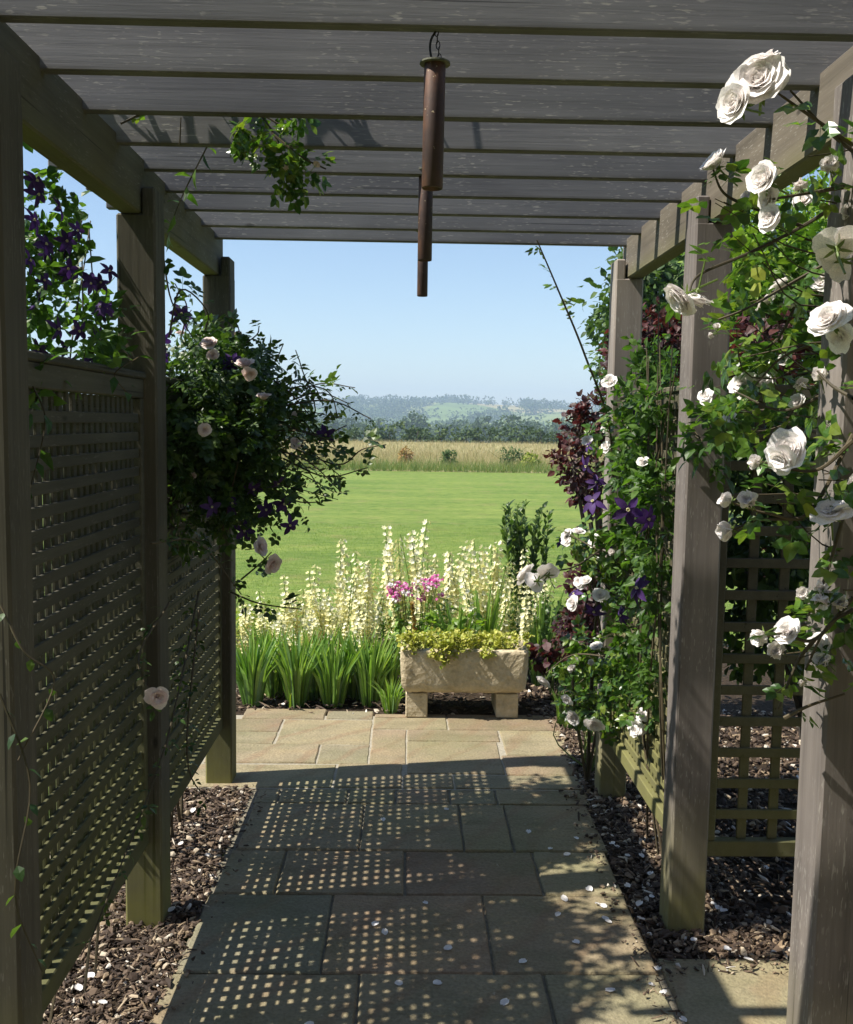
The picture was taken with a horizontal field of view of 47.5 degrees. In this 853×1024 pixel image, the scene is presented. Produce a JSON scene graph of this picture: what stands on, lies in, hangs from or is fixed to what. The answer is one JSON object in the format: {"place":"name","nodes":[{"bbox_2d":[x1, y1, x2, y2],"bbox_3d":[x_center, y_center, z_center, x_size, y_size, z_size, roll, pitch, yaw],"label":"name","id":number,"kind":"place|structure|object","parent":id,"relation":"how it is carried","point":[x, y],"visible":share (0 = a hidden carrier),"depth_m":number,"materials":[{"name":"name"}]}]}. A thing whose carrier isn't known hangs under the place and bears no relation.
{"place":"outdoors","nodes":[
{"label":"outdoors","id":0,"kind":"place"},
{"bbox_2d":[42,784,265,1023],"bbox_3d":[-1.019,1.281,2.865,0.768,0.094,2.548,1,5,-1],"label":"gravel","id":1,"kind":"structure","parent":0,"point":[180,928],"depth_m":2.92,"materials":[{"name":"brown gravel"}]},
{"bbox_2d":[75,983,82,990],"bbox_3d":[-0.944,1.288,2.627,0.025,0.006,0.022,18,9,41],"label":"fallen petal","id":2,"kind":"object","parent":1,"relation":"on","point":[79,987],"visible":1,"depth_m":2.63,"materials":[{"name":"white plant"}]},
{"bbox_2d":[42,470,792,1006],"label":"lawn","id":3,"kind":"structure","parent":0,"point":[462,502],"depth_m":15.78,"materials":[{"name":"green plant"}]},
{"bbox_2d":[580,304,606,416],"bbox_3d":[3.245,-1.788,16.968,1.117,3.721,1.052,3,6,19],"label":"garden tree","id":4,"kind":"object","parent":3,"relation":"on","point":[590,321],"visible":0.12,"depth_m":16.81,"materials":[{"name":"green plant"}]},
{"bbox_2d":[573,247,752,510],"bbox_3d":[3.456,-1.955,13.388,3.041,4.765,3.347,1,5,-1],"label":"garden tree","id":5,"kind":"object","parent":3,"relation":"on","point":[657,281],"visible":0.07,"depth_m":12.47,"materials":[{"name":"green plant"}]},
{"bbox_2d":[677,166,828,622],"bbox_3d":[2.289,-0.592,5.812,1.871,3.370,1.317,-2,6,-24],"label":"garden tree","id":6,"kind":"object","parent":3,"relation":"on","point":[778,255],"visible":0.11,"depth_m":5.35,"materials":[{"name":"green plant"}]},
{"bbox_2d":[23,147,829,408],"label":"sky","id":7,"kind":"structure","parent":0,"point":[487,323],"materials":[{"name":"blue"}]},
{"bbox_2d":[272,437,604,473],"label":"meadow","id":8,"kind":"structure","parent":0,"point":[497,446],"depth_m":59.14,"materials":[{"name":"beige plant"}]},
{"bbox_2d":[398,446,414,462],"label":"meadow weed","id":9,"kind":"object","parent":8,"relation":"on","point":[405,455],"visible":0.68,"depth_m":35.83,"materials":[{"name":"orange plant"}]},
{"bbox_2d":[439,449,457,465],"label":"meadow weed","id":10,"kind":"object","parent":8,"relation":"on","point":[446,454],"visible":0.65,"depth_m":34.41,"materials":[{"name":"green plant"}]},
{"bbox_2d":[488,445,525,467],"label":"meadow weed","id":11,"kind":"object","parent":8,"relation":"on","point":[512,452],"visible":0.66,"depth_m":35.39,"materials":[{"name":"green plant"}]},
{"bbox_2d":[518,450,540,467],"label":"meadow weed","id":12,"kind":"object","parent":8,"relation":"on","point":[531,455],"visible":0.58,"depth_m":33.91,"materials":[{"name":"green plant"}]},
{"bbox_2d":[302,402,605,472],"bbox_3d":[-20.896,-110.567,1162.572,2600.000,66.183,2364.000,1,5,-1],"label":"ground","id":13,"kind":"structure","parent":0,"point":[444,408],"depth_m":1103.51,"materials":[{"name":"green plant"}]},
{"bbox_2d":[320,418,343,437],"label":"tree","id":14,"kind":"object","parent":13,"relation":"on","point":[337,426],"visible":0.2,"depth_m":331.72,"materials":[{"name":"green plant"}]},
{"bbox_2d":[332,417,362,439],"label":"tree","id":15,"kind":"object","parent":13,"relation":"on","point":[352,420],"visible":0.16,"depth_m":332.78,"materials":[{"name":"green plant"}]},
{"bbox_2d":[350,420,370,440],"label":"tree","id":16,"kind":"object","parent":13,"relation":"on","point":[360,425],"visible":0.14,"depth_m":313.84,"materials":[{"name":"green plant"}]},
{"bbox_2d":[357,424,383,441],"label":"tree","id":17,"kind":"object","parent":13,"relation":"on","point":[362,435],"visible":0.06,"depth_m":288.67,"materials":[{"name":"green plant"}]},
{"bbox_2d":[363,418,398,438],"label":"tree","id":18,"kind":"object","parent":13,"relation":"on","point":[378,420],"visible":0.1,"depth_m":345.52,"materials":[{"name":"green plant"}]},
{"bbox_2d":[389,424,405,441],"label":"tree","id":19,"kind":"object","parent":13,"relation":"on","point":[398,430],"visible":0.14,"depth_m":372.74,"materials":[{"name":"green plant"}]},
{"bbox_2d":[395,410,430,441],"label":"tree","id":20,"kind":"object","parent":13,"relation":"on","point":[419,421],"visible":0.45,"depth_m":313.95,"materials":[{"name":"green plant"}]},
{"bbox_2d":[402,424,445,441],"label":"tree","id":21,"kind":"object","parent":13,"relation":"on","point":[421,427],"visible":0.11,"depth_m":269.88,"materials":[{"name":"green plant"}]},
{"bbox_2d":[256,394,602,439],"bbox_3d":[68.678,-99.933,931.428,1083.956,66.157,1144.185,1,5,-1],"label":"woods","id":22,"kind":"object","parent":13,"relation":"on","point":[395,404],"visible":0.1,"depth_m":1080.86,"materials":[{"name":"green plant"}]},
{"bbox_2d":[280,420,605,443],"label":"field hedge","id":23,"kind":"object","parent":13,"relation":"on","point":[474,435],"visible":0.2,"depth_m":80.20,"materials":[{"name":"green plant"}]},
{"bbox_2d":[431,421,460,442],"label":"tree","id":24,"kind":"object","parent":13,"relation":"on","point":[453,426],"visible":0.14,"depth_m":353.01,"materials":[{"name":"green plant"}]},
{"bbox_2d":[443,419,465,435],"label":"tree","id":25,"kind":"object","parent":13,"relation":"on","point":[459,422],"visible":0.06,"depth_m":361.78,"materials":[{"name":"green plant"}]},
{"bbox_2d":[447,419,475,441],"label":"tree","id":26,"kind":"object","parent":13,"relation":"on","point":[466,422],"visible":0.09,"depth_m":343.01,"materials":[{"name":"green plant"}]},
{"bbox_2d":[461,419,492,442],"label":"tree","id":27,"kind":"object","parent":13,"relation":"on","point":[480,423],"visible":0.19,"depth_m":288.62,"materials":[{"name":"green plant"}]},
{"bbox_2d":[465,416,494,430],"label":"tree","id":28,"kind":"object","parent":13,"relation":"on","point":[486,418],"visible":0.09,"depth_m":343.70,"materials":[{"name":"green plant"}]},
{"bbox_2d":[484,419,507,442],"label":"tree","id":29,"kind":"object","parent":13,"relation":"on","point":[497,424],"visible":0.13,"depth_m":280.70,"materials":[{"name":"green plant"}]},
{"bbox_2d":[496,414,537,441],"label":"tree","id":30,"kind":"object","parent":13,"relation":"on","point":[513,418],"visible":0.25,"depth_m":272.13,"materials":[{"name":"green plant"}]},
{"bbox_2d":[521,418,538,431],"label":"tree","id":31,"kind":"object","parent":13,"relation":"on","point":[529,421],"visible":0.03,"depth_m":415.50,"materials":[{"name":"green plant"}]},
{"bbox_2d":[519,420,549,439],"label":"tree","id":32,"kind":"object","parent":13,"relation":"on","point":[539,425],"visible":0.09,"depth_m":311.71,"materials":[{"name":"green plant"}]},
{"bbox_2d":[541,417,574,443],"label":"tree","id":33,"kind":"object","parent":13,"relation":"on","point":[557,425],"visible":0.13,"depth_m":299.15,"materials":[{"name":"green plant"}]},
{"bbox_2d":[149,708,788,1023],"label":"path","id":34,"kind":"structure","parent":0,"point":[259,962],"depth_m":3.16,"materials":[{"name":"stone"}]},
{"bbox_2d":[187,715,584,793],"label":"terrace joints","id":35,"kind":"object","parent":34,"relation":"on","point":[500,745],"visible":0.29,"depth_m":4.37,"materials":[{"name":"beige concrete"}]},
{"bbox_2d":[0,0,852,1023],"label":"pergola","id":36,"kind":"object","parent":34,"relation":"on","point":[582,122],"visible":0.81,"depth_m":2.30,"materials":[{"name":"grey wood"}]},
{"bbox_2d":[23,142,32,152],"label":"rooftop vine","id":37,"kind":"object","parent":36,"relation":"on","point":[27,147],"depth_m":2.50,"materials":[{"name":"green plant"}]},
{"bbox_2d":[28,350,148,1014],"bbox_3d":[-0.845,0.345,2.419,0.052,1.425,0.953,1,5,-1],"label":"trellis panel","id":38,"kind":"object","parent":36,"relation":"attached to","point":[92,582],"visible":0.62,"depth_m":2.39,"materials":[{"name":"grey wood"}]},
{"bbox_2d":[0,118,215,1023],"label":"clematis","id":39,"kind":"object","parent":36,"relation":"attached to","point":[44,246],"visible":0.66,"depth_m":2.46,"materials":[{"name":"green plant"}]},
{"bbox_2d":[166,377,222,813],"bbox_3d":[-0.866,0.253,3.537,0.052,1.445,1.058,1,5,-1],"label":"trellis panel","id":40,"kind":"object","parent":36,"relation":"attached to","point":[202,575],"visible":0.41,"depth_m":3.59,"materials":[{"name":"grey wood"}]},
{"bbox_2d":[120,115,335,214],"bbox_3d":[-0.503,-0.926,2.461,0.555,0.314,0.197,1,5,-1],"label":"rose shoot","id":41,"kind":"object","parent":36,"relation":"attached to","point":[290,165],"visible":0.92,"depth_m":2.45,"materials":[{"name":"green plant"}]},
{"bbox_2d":[72,258,385,946],"bbox_3d":[-0.644,0.234,3.216,1.108,2.072,1.892,-1,6,-23],"label":"climbing rose","id":42,"kind":"object","parent":36,"relation":"attached to","point":[219,431],"visible":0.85,"depth_m":3.22,"materials":[{"name":"green plant"}]},
{"bbox_2d":[416,230,427,296],"bbox_3d":[-0.014,-0.950,3.679,0.058,0.257,0.058,1,5,-1],"label":"hanging tube","id":43,"kind":"object","parent":36,"relation":"hanging from","point":[422,279],"visible":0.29,"depth_m":3.67,"materials":[{"name":"metal"}]},
{"bbox_2d":[418,167,432,261],"bbox_3d":[-0.003,-0.882,2.872,0.061,0.270,0.061,1,5,-1],"label":"hanging tube","id":44,"kind":"object","parent":36,"relation":"hanging from","point":[425,205],"visible":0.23,"depth_m":2.86,"materials":[{"name":"metal"}]},
{"bbox_2d":[420,31,449,190],"bbox_3d":[0.014,-0.754,1.811,0.058,0.292,0.058,1,5,-1],"label":"hanging tube","id":45,"kind":"object","parent":36,"relation":"hanging from","point":[433,120],"visible":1,"depth_m":1.80,"materials":[{"name":"metal"}]},
{"bbox_2d":[516,240,658,781],"bbox_3d":[0.654,0.180,3.481,0.583,2.169,1.336,2,5,13],"label":"climbing rose","id":46,"kind":"object","parent":36,"relation":"attached to","point":[591,667],"visible":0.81,"depth_m":3.83,"materials":[{"name":"green plant"}]},
{"bbox_2d":[610,386,679,828],"bbox_3d":[0.804,0.293,3.503,0.052,1.460,0.973,1,5,-1],"label":"trellis panel","id":47,"kind":"object","parent":36,"relation":"attached to","point":[627,748],"visible":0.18,"depth_m":3.38,"materials":[{"name":"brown wood"}]},
{"bbox_2d":[556,310,758,860],"bbox_3d":[0.747,0.301,3.330,0.418,1.959,1.286,1,5,-1],"label":"clematis","id":48,"kind":"object","parent":36,"relation":"attached to","point":[638,506],"visible":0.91,"depth_m":3.28,"materials":[{"name":"green plant"}]},
{"bbox_2d":[663,49,852,727],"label":"climbing rose","id":49,"kind":"object","parent":36,"relation":"attached to","point":[759,78],"visible":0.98,"depth_m":1.83,"materials":[{"name":"green plant"}]},
{"bbox_2d":[707,384,816,856],"bbox_3d":[1.582,0.353,2.979,1.413,1.460,0.036,1,5,-1],"label":"trellis panel","id":50,"kind":"object","parent":36,"relation":"attached to","point":[771,844],"visible":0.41,"depth_m":2.98,"materials":[{"name":"grey wood"}]},
{"bbox_2d":[433,979,441,984],"bbox_3d":[0.030,1.305,2.687,0.027,0.007,0.023,1,10,-29],"label":"fallen petal","id":51,"kind":"object","parent":34,"relation":"on","point":[437,982],"visible":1,"depth_m":2.69,"materials":[{"name":"white plant"}]},
{"bbox_2d":[444,945,451,949],"bbox_3d":[0.064,1.289,2.867,0.026,0.006,0.023,-12,16,-22],"label":"fallen petal","id":52,"kind":"object","parent":34,"relation":"on","point":[447,947],"visible":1,"depth_m":2.87,"materials":[{"name":"white plant"}]},
{"bbox_2d":[500,998,508,1005],"bbox_3d":[0.210,1.315,2.602,0.027,0.007,0.023,-12,13,-43],"label":"fallen petal","id":53,"kind":"object","parent":34,"relation":"on","point":[504,1001],"visible":1,"depth_m":2.60,"materials":[{"name":"plant"}]},
{"bbox_2d":[605,987,615,991],"bbox_3d":[0.506,1.315,2.666,0.027,0.008,0.023,4,-1,-6],"label":"fallen petal","id":54,"kind":"object","parent":34,"relation":"on","point":[609,989],"visible":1,"depth_m":2.67,"materials":[{"name":"white plant"}]},
{"bbox_2d":[241,450,749,473],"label":"rough grass","id":55,"kind":"structure","parent":0,"point":[412,467],"depth_m":32.09,"materials":[{"name":"green plant"}]},
{"bbox_2d":[236,523,773,641],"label":"lawn grass","id":56,"kind":"structure","parent":0,"point":[295,588],"depth_m":11.72,"materials":[{"name":"plant"}]},
{"bbox_2d":[236,638,796,716],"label":"border soil","id":57,"kind":"structure","parent":0,"point":[734,702],"depth_m":5.48,"materials":[{"name":"brown soil"}]},
{"bbox_2d":[236,629,285,706],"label":"sword leaf plant","id":58,"kind":"object","parent":57,"relation":"on","point":[252,669],"visible":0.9,"depth_m":5.33,"materials":[{"name":"green plant"}]},
{"bbox_2d":[236,590,298,655],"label":"spike flower","id":59,"kind":"object","parent":57,"relation":"on","point":[248,612],"visible":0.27,"depth_m":5.74,"materials":[{"name":"beige plant"}]},
{"bbox_2d":[240,620,295,697],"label":"sword leaf plant","id":60,"kind":"object","parent":57,"relation":"on","point":[274,679],"visible":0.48,"depth_m":5.51,"materials":[{"name":"green plant"}]},
{"bbox_2d":[236,598,302,644],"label":"flower","id":61,"kind":"object","parent":57,"relation":"on","point":[253,615],"visible":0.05,"depth_m":6.51,"materials":[{"name":"beige plant"}]},
{"bbox_2d":[238,607,301,697],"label":"spike flower","id":62,"kind":"object","parent":57,"relation":"on","point":[259,624],"visible":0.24,"depth_m":5.66,"materials":[{"name":"beige plant"}]},
{"bbox_2d":[264,589,316,655],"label":"spike flower","id":63,"kind":"object","parent":57,"relation":"on","point":[291,619],"visible":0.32,"depth_m":5.75,"materials":[{"name":"beige plant"}]},
{"bbox_2d":[264,628,328,707],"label":"sword leaf plant","id":64,"kind":"object","parent":57,"relation":"on","point":[296,677],"visible":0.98,"depth_m":5.32,"materials":[{"name":"green plant"}]},
{"bbox_2d":[286,619,346,700],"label":"sword leaf plant","id":65,"kind":"object","parent":57,"relation":"on","point":[314,690],"visible":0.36,"depth_m":5.46,"materials":[{"name":"green plant"}]},
{"bbox_2d":[280,564,366,640],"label":"spike flower","id":66,"kind":"object","parent":57,"relation":"on","point":[314,583],"visible":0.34,"depth_m":5.92,"materials":[{"name":"beige plant"}]},
{"bbox_2d":[287,596,362,653],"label":"spike flower","id":67,"kind":"object","parent":57,"relation":"on","point":[310,623],"visible":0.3,"depth_m":5.59,"materials":[{"name":"beige plant"}]},
{"bbox_2d":[300,632,365,707],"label":"sword leaf plant","id":68,"kind":"object","parent":57,"relation":"on","point":[333,676],"visible":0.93,"depth_m":5.34,"materials":[{"name":"green plant"}]},
{"bbox_2d":[306,579,368,648],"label":"spike flower","id":69,"kind":"object","parent":57,"relation":"on","point":[346,612],"visible":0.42,"depth_m":5.78,"materials":[{"name":"beige plant"}]},
{"bbox_2d":[330,621,382,700],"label":"sword leaf plant","id":70,"kind":"object","parent":57,"relation":"on","point":[352,690],"visible":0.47,"depth_m":5.48,"materials":[{"name":"green plant"}]},
{"bbox_2d":[335,615,381,663],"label":"spike flower","id":71,"kind":"object","parent":57,"relation":"on","point":[355,628],"visible":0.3,"depth_m":5.53,"materials":[{"name":"beige plant"}]},
{"bbox_2d":[334,539,397,639],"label":"spike flower","id":72,"kind":"object","parent":57,"relation":"on","point":[370,588],"visible":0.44,"depth_m":6.26,"materials":[{"name":"beige plant"}]},
{"bbox_2d":[339,627,397,706],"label":"sword leaf plant","id":73,"kind":"object","parent":57,"relation":"on","point":[367,668],"visible":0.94,"depth_m":5.37,"materials":[{"name":"green plant"}]},
{"bbox_2d":[364,639,400,699],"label":"sword leaf plant","id":74,"kind":"object","parent":57,"relation":"on","point":[389,677],"visible":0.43,"depth_m":5.45,"materials":[{"name":"green plant"}]},
{"bbox_2d":[351,593,421,659],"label":"spike flower","id":75,"kind":"object","parent":57,"relation":"on","point":[377,621],"visible":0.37,"depth_m":5.65,"materials":[{"name":"beige plant"}]},
{"bbox_2d":[367,674,405,713],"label":"grassy tuft","id":76,"kind":"object","parent":57,"relation":"on","point":[390,701],"visible":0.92,"depth_m":5.24,"materials":[{"name":"green plant"}]},
{"bbox_2d":[372,519,431,658],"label":"spike flower","id":77,"kind":"object","parent":57,"relation":"on","point":[385,553],"visible":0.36,"depth_m":6.36,"materials":[{"name":"beige plant"}]},
{"bbox_2d":[405,692,427,716],"bbox_3d":[-0.055,1.006,5.264,0.116,0.130,0.300,1,5,-1],"label":"stone block","id":78,"kind":"object","parent":57,"relation":"on","point":[416,704],"depth_m":5.12,"materials":[{"name":"stone"}]},
{"bbox_2d":[400,636,528,692],"bbox_3d":[0.197,0.825,5.258,0.679,0.249,0.398,1,5,-1],"label":"stone trough","id":79,"kind":"object","parent":78,"relation":"on","point":[505,671],"visible":0.71,"depth_m":5.07,"materials":[{"name":"stone"}]},
{"bbox_2d":[409,601,417,633],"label":"flower","id":80,"kind":"object","parent":79,"relation":"in","point":[412,607],"visible":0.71,"depth_m":5.17,"materials":[{"name":"green plant"}]},
{"bbox_2d":[395,626,534,669],"bbox_3d":[0.204,0.706,5.201,0.754,0.202,0.403,1,5,-1],"label":"sedum mat","id":81,"kind":"object","parent":79,"relation":"in","point":[445,641],"visible":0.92,"depth_m":5.11,"materials":[{"name":"yellow plant"}]},
{"bbox_2d":[422,544,514,634],"bbox_3d":[0.294,0.614,6.078,0.600,0.818,0.348,3,6,21],"label":"spike flower","id":82,"kind":"object","parent":79,"relation":"in","point":[468,580],"visible":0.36,"depth_m":6.00,"materials":[{"name":"beige plant"}]},
{"bbox_2d":[382,564,456,674],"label":"spike flower","id":83,"kind":"object","parent":57,"relation":"on","point":[389,626],"visible":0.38,"depth_m":6.01,"materials":[{"name":"beige plant"}]},
{"bbox_2d":[386,574,458,677],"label":"pink flower","id":84,"kind":"object","parent":57,"relation":"on","point":[400,628],"visible":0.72,"depth_m":5.90,"materials":[{"name":"green plant"}]},
{"bbox_2d":[400,530,470,632],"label":"spike flower","id":85,"kind":"object","parent":57,"relation":"on","point":[415,566],"visible":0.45,"depth_m":6.27,"materials":[{"name":"beige plant"}]},
{"bbox_2d":[412,552,463,628],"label":"spike flower","id":86,"kind":"object","parent":57,"relation":"on","point":[453,598],"visible":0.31,"depth_m":6.04,"materials":[{"name":"beige plant"}]},
{"bbox_2d":[417,609,486,634],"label":"leafy plant","id":87,"kind":"object","parent":57,"relation":"on","point":[431,617],"visible":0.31,"depth_m":5.71,"materials":[{"name":"green plant"}]},
{"bbox_2d":[432,596,486,633],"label":"sword leaf plant","id":88,"kind":"object","parent":57,"relation":"on","point":[460,626],"visible":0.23,"depth_m":5.67,"materials":[{"name":"green plant"}]},
{"bbox_2d":[465,580,514,633],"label":"sword leaf plant","id":89,"kind":"object","parent":57,"relation":"on","point":[489,625],"visible":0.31,"depth_m":5.80,"materials":[{"name":"green plant"}]},
{"bbox_2d":[465,539,529,630],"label":"spike flower","id":90,"kind":"object","parent":57,"relation":"on","point":[480,583],"visible":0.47,"depth_m":6.06,"materials":[{"name":"beige plant"}]},
{"bbox_2d":[458,571,546,648],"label":"spike flower","id":91,"kind":"object","parent":57,"relation":"on","point":[522,619],"visible":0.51,"depth_m":5.79,"materials":[{"name":"beige plant"}]},
{"bbox_2d":[491,693,517,717],"bbox_3d":[0.424,1.012,5.273,0.117,0.130,0.300,1,5,-1],"label":"stone block","id":92,"kind":"object","parent":57,"relation":"on","point":[504,705],"depth_m":5.12,"materials":[{"name":"stone"}]},
{"bbox_2d":[498,499,555,629],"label":"tall stem plant","id":93,"kind":"object","parent":57,"relation":"on","point":[515,530],"visible":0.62,"depth_m":6.63,"materials":[{"name":"green plant"}]},
{"bbox_2d":[518,578,557,677],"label":"spike flower","id":94,"kind":"object","parent":57,"relation":"on","point":[544,589],"visible":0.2,"depth_m":6.04,"materials":[{"name":"beige plant"}]},
{"bbox_2d":[516,588,564,686],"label":"sword leaf plant","id":95,"kind":"object","parent":57,"relation":"on","point":[536,638],"visible":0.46,"depth_m":5.79,"materials":[{"name":"green plant"}]},
{"bbox_2d":[514,598,589,684],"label":"leafy plant","id":96,"kind":"object","parent":57,"relation":"on","point":[547,609],"visible":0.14,"depth_m":5.84,"materials":[{"name":"green plant"}]},
{"bbox_2d":[525,636,583,700],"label":"leafy plant","id":97,"kind":"object","parent":57,"relation":"on","point":[552,656],"visible":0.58,"depth_m":5.45,"materials":[{"name":"purple plant"}]},
{"bbox_2d":[542,386,604,654],"bbox_3d":[0.974,0.234,5.125,1.031,1.786,0.542,-3,7,-38],"label":"purple bush","id":98,"kind":"object","parent":57,"relation":"on","point":[580,413],"visible":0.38,"depth_m":4.93,"materials":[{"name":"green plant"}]},
{"bbox_2d":[596,296,730,400],"bbox_3d":[1.546,-0.177,6.226,0.984,2.408,0.644,3,6,24],"label":"purple bush","id":99,"kind":"object","parent":57,"relation":"on","point":[675,334],"visible":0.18,"depth_m":6.04,"materials":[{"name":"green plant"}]},
{"bbox_2d":[236,681,800,1023],"bbox_3d":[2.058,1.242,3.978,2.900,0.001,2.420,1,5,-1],"label":"bark mulch","id":100,"kind":"object","parent":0,"point":[765,902],"depth_m":3.45,"materials":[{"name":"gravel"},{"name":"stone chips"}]},
{"bbox_2d":[551,689,565,725],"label":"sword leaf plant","id":101,"kind":"object","parent":100,"relation":"on","point":[557,707],"visible":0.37,"depth_m":5.07,"materials":[{"name":"green plant"}]},
{"bbox_2d":[553,668,597,771],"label":"leafy plant","id":102,"kind":"object","parent":100,"relation":"on","point":[578,686],"visible":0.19,"depth_m":4.35,"materials":[{"name":"green plant"}]},
{"bbox_2d":[723,381,815,729],"bbox_3d":[1.335,0.379,3.648,0.878,1.773,0.622,-1,6,-18],"label":"evergreen shrub","id":103,"kind":"object","parent":100,"relation":"on","point":[768,578],"visible":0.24,"depth_m":3.51,"materials":[{"name":"green plant"}]},
{"bbox_2d":[728,306,815,739],"bbox_3d":[1.561,0.128,4.462,0.524,2.130,0.860,2,5,17],"label":"purple bush","id":104,"kind":"object","parent":100,"relation":"on","point":[750,329],"visible":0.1,"depth_m":4.33,"materials":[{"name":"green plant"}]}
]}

